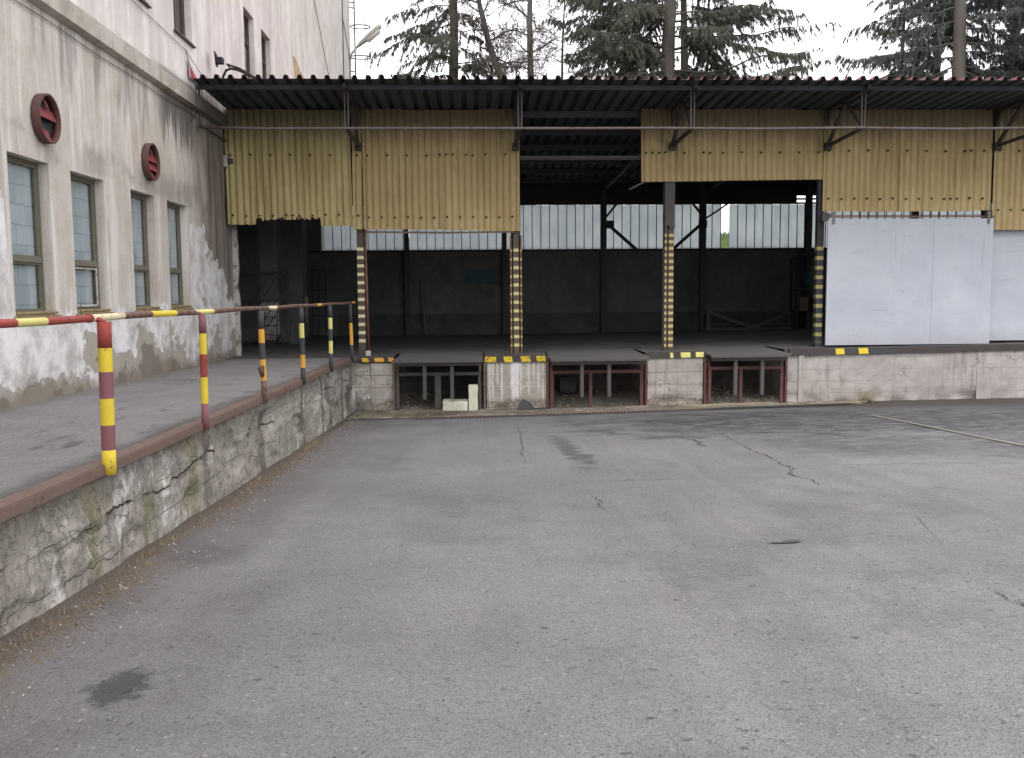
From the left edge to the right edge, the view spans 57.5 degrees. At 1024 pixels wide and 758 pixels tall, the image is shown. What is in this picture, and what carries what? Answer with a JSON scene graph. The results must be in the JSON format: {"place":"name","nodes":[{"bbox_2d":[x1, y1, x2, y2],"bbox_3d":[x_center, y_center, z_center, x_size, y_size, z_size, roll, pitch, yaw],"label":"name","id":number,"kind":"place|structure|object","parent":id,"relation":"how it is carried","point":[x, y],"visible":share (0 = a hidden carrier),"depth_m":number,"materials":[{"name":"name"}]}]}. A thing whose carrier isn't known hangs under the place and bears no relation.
{"place":"outdoors","nodes":[
{"label":"outdoors","id":0,"kind":"place"},
{"bbox_2d":[355,410,438,417],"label":"grass","id":1,"kind":"structure","parent":0,"point":[395,415],"depth_m":19.56,"materials":[{"name":"plant"}]},
{"bbox_2d":[0,398,1023,757],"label":"ground","id":2,"kind":"structure","parent":0,"point":[608,568],"depth_m":5.65,"materials":[{"name":"grey asphalt"}]},
{"bbox_2d":[0,447,329,711],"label":"leaf litter","id":3,"kind":"object","parent":2,"relation":"on","point":[44,645],"visible":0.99,"depth_m":5.84,"materials":[{"name":"brown plant"}]},
{"bbox_2d":[0,433,331,660],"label":"dry grass","id":4,"kind":"structure","parent":2,"relation":"on","point":[258,479],"depth_m":7.37,"materials":[{"name":"plant"}]},
{"bbox_2d":[0,358,345,499],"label":"ramp","id":5,"kind":"structure","parent":2,"relation":"on","point":[41,441],"depth_m":10.00,"materials":[{"name":"concrete"}]},
{"bbox_2d":[0,0,349,408],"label":"warehouse building","id":6,"kind":"structure","parent":2,"relation":"on","point":[113,191],"depth_m":15.04,"materials":[{"name":"paint"}]},
{"bbox_2d":[7,155,61,318],"bbox_3d":[-6.073,-1.765,11.568,0.350,2.130,1.290,-1,5,-3],"label":"window","id":7,"kind":"structure","parent":6,"relation":"in","point":[23,178],"depth_m":11.81,"materials":[{"name":"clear glass"}]},
{"bbox_2d":[70,174,113,314],"bbox_3d":[-6.154,-1.928,13.344,0.350,2.130,1.360,-1,5,-3],"label":"window","id":8,"kind":"structure","parent":6,"relation":"in","point":[82,189],"depth_m":13.62,"materials":[{"name":"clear glass"}]},
{"bbox_2d":[14,0,197,117],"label":"cable","id":9,"kind":"object","parent":6,"relation":"attached to","point":[96,54],"visible":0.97,"depth_m":13.41,"materials":[{"name":"grey plastic"}]},
{"bbox_2d":[139,0,151,8],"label":"window","id":10,"kind":"structure","parent":6,"relation":"in","point":[144,2],"depth_m":15.66,"materials":[{"name":"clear glass"}]},
{"bbox_2d":[131,192,161,311],"bbox_3d":[-6.257,-2.132,15.577,0.350,2.130,1.310,-1,5,-3],"label":"window","id":11,"kind":"structure","parent":6,"relation":"in","point":[138,202],"depth_m":15.93,"materials":[{"name":"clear glass"}]},
{"bbox_2d":[132,0,200,73],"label":"cable","id":12,"kind":"object","parent":6,"relation":"attached to","point":[167,33],"visible":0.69,"depth_m":16.68,"materials":[{"name":"grey plastic"}]},
{"bbox_2d":[167,203,193,309],"bbox_3d":[-6.340,-2.300,17.407,0.350,2.130,1.370,-1,5,-3],"label":"window","id":13,"kind":"structure","parent":6,"relation":"in","point":[173,211],"depth_m":17.80,"materials":[{"name":"grey glass"}]},
{"bbox_2d":[173,0,195,48],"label":"window","id":14,"kind":"structure","parent":6,"relation":"in","point":[182,21],"depth_m":18.26,"materials":[{"name":"brown glass"}]},
{"bbox_2d":[185,50,197,120],"bbox_3d":[-6.183,-5.677,18.030,0.144,1.306,0.245,-1,5,-3],"label":"cable","id":15,"kind":"object","parent":6,"relation":"attached to","point":[194,84],"visible":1,"depth_m":18.04,"materials":[{"name":"grey plastic"}]},
{"bbox_2d":[223,155,232,167],"bbox_3d":[-6.272,-4.817,20.682,0.223,0.260,0.202,-1,5,-3],"label":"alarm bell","id":16,"kind":"object","parent":6,"relation":"attached to","point":[227,161],"visible":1,"depth_m":20.59,"materials":[{"name":"metal"}]},
{"bbox_2d":[243,13,249,77],"bbox_3d":[-6.701,-8.063,23.281,0.082,2.096,1.092,-1,5,-3],"label":"window","id":17,"kind":"structure","parent":6,"relation":"in","point":[246,43],"depth_m":23.71,"materials":[{"name":"brown glass"}]},
{"bbox_2d":[244,29,265,77],"bbox_3d":[-7.005,-8.242,25.221,0.512,2.300,1.320,-1,5,-3],"label":"window","id":18,"kind":"structure","parent":6,"relation":"in","point":[263,40],"depth_m":25.63,"materials":[{"name":"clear glass"}]},
{"bbox_2d":[239,271,290,342],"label":"lattice gate","id":19,"kind":"structure","parent":6,"relation":"attached to","point":[274,301],"depth_m":26.24,"materials":[{"name":"metal"}]},
{"bbox_2d":[264,311,281,344],"bbox_3d":[-6.724,-1.418,25.917,0.580,0.938,0.435,-1,5,-3],"label":"hand truck","id":20,"kind":"object","parent":6,"relation":"on","point":[279,339],"visible":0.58,"depth_m":25.97,"materials":[{"name":"metal"}]},
{"bbox_2d":[314,0,328,74],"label":"cable","id":21,"kind":"object","parent":6,"relation":"attached to","point":[320,34],"visible":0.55,"depth_m":34.48,"materials":[{"name":"grey plastic"}]},
{"bbox_2d":[342,0,343,74],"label":"cable","id":22,"kind":"object","parent":6,"relation":"attached to","point":[343,39],"visible":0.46,"depth_m":40.73,"materials":[{"name":"grey plastic"}]},
{"bbox_2d":[349,0,370,78],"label":"caged ladder","id":23,"kind":"object","parent":6,"relation":"attached to","point":[354,45],"visible":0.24,"depth_m":43.80,"materials":[{"name":"metal"}]},
{"bbox_2d":[349,24,381,78],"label":"wall lamp","id":24,"kind":"object","parent":6,"relation":"attached to","point":[372,34],"visible":0.96,"depth_m":42.56,"materials":[{"name":"beige metal"}]},
{"bbox_2d":[0,357,355,637],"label":"retaining wall","id":25,"kind":"structure","parent":2,"relation":"on","point":[64,536],"depth_m":7.26,"materials":[{"name":"concrete"}]},
{"bbox_2d":[0,301,355,474],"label":"handrail","id":26,"kind":"object","parent":25,"relation":"on","point":[106,385],"visible":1,"depth_m":7.05,"materials":[{"name":"metal"}]},
{"bbox_2d":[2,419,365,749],"bbox_3d":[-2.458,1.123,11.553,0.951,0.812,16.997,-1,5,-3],"label":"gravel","id":27,"kind":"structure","parent":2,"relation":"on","point":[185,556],"depth_m":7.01,"materials":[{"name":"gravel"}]},
{"bbox_2d":[7,419,1022,755],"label":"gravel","id":28,"kind":"structure","parent":2,"relation":"on","point":[441,585],"depth_m":5.76,"materials":[{"name":"grey gravel"}]},
{"bbox_2d":[227,327,1023,410],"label":"loading dock","id":29,"kind":"object","parent":2,"relation":"on","point":[784,365],"visible":0.89,"depth_m":21.35,"materials":[{"name":"concrete"}]},
{"bbox_2d":[311,269,326,336],"bbox_3d":[-6.422,-2.533,31.064,0.480,2.254,0.290,-1,5,-3],"label":"steel grate","id":30,"kind":"object","parent":29,"relation":"on","point":[318,315],"visible":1,"depth_m":31.05,"materials":[{"name":"black metal"}]},
{"bbox_2d":[420,282,426,335],"bbox_3d":[-2.962,-2.357,31.308,0.069,1.813,0.404,-4,6,-33],"label":"leaning plank","id":31,"kind":"object","parent":29,"relation":"on","point":[423,308],"visible":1,"depth_m":31.28,"materials":[{"name":"wood"}]},
{"bbox_2d":[559,376,576,392],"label":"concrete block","id":32,"kind":"structure","parent":29,"relation":"on","point":[567,384],"depth_m":21.99,"materials":[{"name":"grey concrete"}]},
{"bbox_2d":[192,74,1023,355],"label":"loading shed","id":33,"kind":"structure","parent":29,"relation":"on","point":[517,207],"depth_m":21.39,"materials":[{"name":"metal"}]},
{"bbox_2d":[189,57,199,79],"bbox_3d":[-6.245,-6.065,18.534,0.021,0.380,1.050,-1,5,-3],"label":"warning sign","id":34,"kind":"object","parent":33,"relation":"on","point":[194,72],"visible":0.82,"depth_m":18.19,"materials":[{"name":"grey"}]},
{"bbox_2d":[214,51,254,96],"bbox_3d":[-5.774,-6.389,19.556,0.862,0.931,0.200,-1,5,-3],"label":"floodlight","id":35,"kind":"object","parent":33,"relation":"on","point":[219,60],"visible":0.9,"depth_m":19.52,"materials":[{"name":"black metal"}]},
{"bbox_2d":[825,211,993,344],"bbox_3d":[9.132,-2.319,21.471,3.863,3.045,0.090,-1,5,-3],"label":"sliding door","id":36,"kind":"structure","parent":33,"relation":"in","point":[889,281],"depth_m":21.45,"materials":[{"name":"metal"}]},
{"bbox_2d":[989,213,1023,340],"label":"sliding door","id":37,"kind":"structure","parent":33,"relation":"in","point":[1007,280],"depth_m":21.83,"materials":[{"name":"metal"}]},
{"bbox_2d":[705,311,752,330],"bbox_3d":[7.275,-1.965,31.249,1.567,0.667,0.170,-1,5,-3],"label":"wooden trestle","id":38,"kind":"object","parent":29,"relation":"on","point":[708,324],"visible":0.96,"depth_m":31.20,"materials":[{"name":"brown wood"}]},
{"bbox_2d":[753,310,791,329],"bbox_3d":[8.730,-1.982,31.314,1.320,0.666,0.170,-1,5,-3],"label":"wooden trestle","id":39,"kind":"object","parent":29,"relation":"on","point":[786,313],"visible":0.88,"depth_m":31.30,"materials":[{"name":"brown wood"}]},
{"bbox_2d":[789,255,826,329],"bbox_3d":[9.847,-2.853,30.949,1.060,2.450,0.680,-1,5,-3],"label":"storage rack","id":40,"kind":"object","parent":29,"relation":"on","point":[797,290],"visible":0.52,"depth_m":30.69,"materials":[{"name":"black metal"}]},
{"bbox_2d":[795,297,808,310],"bbox_3d":[9.601,-2.499,30.945,0.300,0.450,0.450,-1,5,-3],"label":"box","id":41,"kind":"object","parent":40,"relation":"on","point":[802,303],"visible":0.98,"depth_m":30.73,"materials":[{"name":"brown wood"}]},
{"bbox_2d":[808,298,822,309],"bbox_3d":[10.076,-2.480,30.968,0.350,0.400,0.450,-1,5,-3],"label":"box","id":42,"kind":"object","parent":40,"relation":"on","point":[810,303],"visible":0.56,"depth_m":30.87,"materials":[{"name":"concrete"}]},
{"bbox_2d":[415,403,855,419],"bbox_3d":[2.737,0.671,19.561,9.532,0.077,0.461,-1,5,-10],"label":"drain channel","id":43,"kind":"object","parent":2,"relation":"on","point":[645,411],"visible":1,"depth_m":19.45,"materials":[{"name":"metal"}]},
{"bbox_2d":[847,389,888,402],"bbox_3d":[7.880,0.381,20.971,1.106,0.290,0.543,-1,5,-3],"label":"dry weed","id":44,"kind":"object","parent":2,"relation":"on","point":[864,396],"visible":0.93,"depth_m":20.93,"materials":[{"name":"plant"}]},
{"bbox_2d":[871,415,1023,445],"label":"road marking","id":45,"kind":"object","parent":2,"relation":"on","point":[952,431],"visible":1,"depth_m":14.67,"materials":[{"name":"white paint"}]},
{"bbox_2d":[346,401,864,419],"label":"pavement","id":46,"kind":"structure","parent":0,"point":[567,409],"depth_m":20.24,"materials":[{"name":"concrete"}]},
{"bbox_2d":[442,399,467,410],"bbox_3d":[-1.262,0.581,20.754,0.571,0.233,0.616,-1,5,-3],"label":"concrete block","id":47,"kind":"object","parent":46,"relation":"on","point":[455,404],"depth_m":20.46,"materials":[{"name":"grey concrete"}]},
{"bbox_2d":[468,384,477,409],"bbox_3d":[-0.854,0.417,20.578,0.211,0.597,0.195,-1,5,-3],"label":"concrete block","id":48,"kind":"object","parent":46,"relation":"on","point":[473,396],"depth_m":20.49,"materials":[{"name":"grey concrete"}]},
{"bbox_2d":[517,399,549,409],"bbox_3d":[0.451,0.565,20.596,0.736,0.250,0.294,-2,5,-15],"label":"rubble pile","id":49,"kind":"object","parent":46,"relation":"on","point":[525,404],"visible":0.89,"depth_m":20.58,"materials":[{"name":"grey"}]},
{"bbox_2d":[401,385,775,409],"bbox_3d":[1.761,0.426,21.771,8.624,0.339,1.670,-1,5,-3],"label":"rubble","id":50,"kind":"object","parent":46,"relation":"on","point":[728,391],"visible":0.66,"depth_m":21.61,"materials":[{"name":"grey concrete"}]},
{"bbox_2d":[367,401,880,416],"bbox_3d":[2.555,0.630,20.603,11.612,0.102,1.810,-1,5,-10],"label":"rubble","id":51,"kind":"object","parent":46,"relation":"on","point":[561,412],"visible":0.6,"depth_m":20.15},
{"bbox_2d":[625,405,648,407],"bbox_3d":[2.749,0.607,20.756,0.570,0.028,0.158,-2,6,-18],"label":"plank","id":52,"kind":"object","parent":46,"relation":"on","point":[637,406],"visible":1,"depth_m":20.69,"materials":[{"name":"wood"}]},
{"bbox_2d":[681,402,753,405],"bbox_3d":[4.566,0.567,20.764,1.642,0.056,0.083,-1,5,-5],"label":"plank","id":53,"kind":"object","parent":46,"relation":"on","point":[718,404],"visible":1,"depth_m":20.72,"materials":[{"name":"wood"}]},
{"bbox_2d":[747,402,770,403],"bbox_3d":[5.252,0.547,20.974,1.153,0.046,0.103,-1,5,-7],"label":"plank","id":54,"kind":"object","parent":46,"relation":"on","point":[759,402],"visible":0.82,"depth_m":20.97,"materials":[{"name":"wood"}]},
{"bbox_2d":[809,402,859,403],"bbox_3d":[7.143,0.531,20.674,1.103,0.044,0.066,0,5,1],"label":"plank","id":55,"kind":"object","parent":46,"relation":"on","point":[834,402],"visible":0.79,"depth_m":20.65,"materials":[{"name":"wood"}]},
{"bbox_2d":[349,0,1023,233],"label":"sky","id":56,"kind":"structure","parent":0,"point":[851,14],"materials":[{"name":"white"}]},
{"bbox_2d":[721,231,728,247],"bbox_3d":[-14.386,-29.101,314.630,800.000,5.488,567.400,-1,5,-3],"label":"terrain","id":57,"kind":"structure","parent":0,"point":[725,237],"depth_m":42.16,"materials":[{"name":"plant"}]},
{"bbox_2d":[368,0,521,78],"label":"spruce tree","id":58,"kind":"object","parent":57,"relation":"on","point":[426,33],"visible":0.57,"depth_m":45.16,"materials":[{"name":"green plant"}]},
{"bbox_2d":[422,0,573,78],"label":"bare tree","id":59,"kind":"object","parent":57,"relation":"on","point":[484,30],"visible":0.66,"depth_m":44.42,"materials":[{"name":"brown plant"}]},
{"bbox_2d":[454,0,597,78],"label":"bare tree","id":60,"kind":"object","parent":57,"relation":"on","point":[528,58],"visible":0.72,"depth_m":43.53,"materials":[{"name":"brown plant"}]},
{"bbox_2d":[505,0,601,78],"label":"bare tree","id":61,"kind":"object","parent":57,"relation":"on","point":[561,46],"visible":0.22,"depth_m":48.72,"materials":[{"name":"brown plant"}]},
{"bbox_2d":[557,0,661,78],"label":"spruce tree","id":62,"kind":"object","parent":57,"relation":"on","point":[582,11],"visible":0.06,"depth_m":51.35,"materials":[{"name":"green plant"}]},
{"bbox_2d":[541,0,843,79],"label":"spruce tree","id":63,"kind":"object","parent":57,"relation":"on","point":[639,52],"visible":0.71,"depth_m":45.48,"materials":[{"name":"green plant"}]},
{"bbox_2d":[606,0,779,204],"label":"spruce tree","id":64,"kind":"object","parent":57,"relation":"on","point":[686,55],"visible":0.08,"depth_m":48.53,"materials":[{"name":"green plant"}]},
{"bbox_2d":[879,0,936,79],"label":"spruce tree","id":65,"kind":"object","parent":57,"relation":"on","point":[894,11],"visible":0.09,"depth_m":50.39,"materials":[{"name":"green plant"}]},
{"bbox_2d":[833,0,1023,79],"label":"spruce tree","id":66,"kind":"object","parent":57,"relation":"on","point":[955,35],"visible":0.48,"depth_m":46.60,"materials":[{"name":"green plant"}]},
{"bbox_2d":[863,0,1008,77],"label":"spruce tree","id":67,"kind":"object","parent":57,"relation":"on","point":[930,57],"visible":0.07,"depth_m":52.24,"materials":[{"name":"green plant"}]},
{"bbox_2d":[945,0,1023,79],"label":"spruce tree","id":68,"kind":"object","parent":57,"relation":"on","point":[971,8],"visible":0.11,"depth_m":48.58,"materials":[{"name":"green plant"}]},
{"bbox_2d":[801,272,813,289],"bbox_3d":[9.794,-3.246,30.910,0.440,0.560,0.440,-1,5,-3],"label":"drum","id":69,"kind":"object","parent":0,"point":[807,280],"visible":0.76,"depth_m":30.72,"materials":[{"name":"metal"}]}
]}

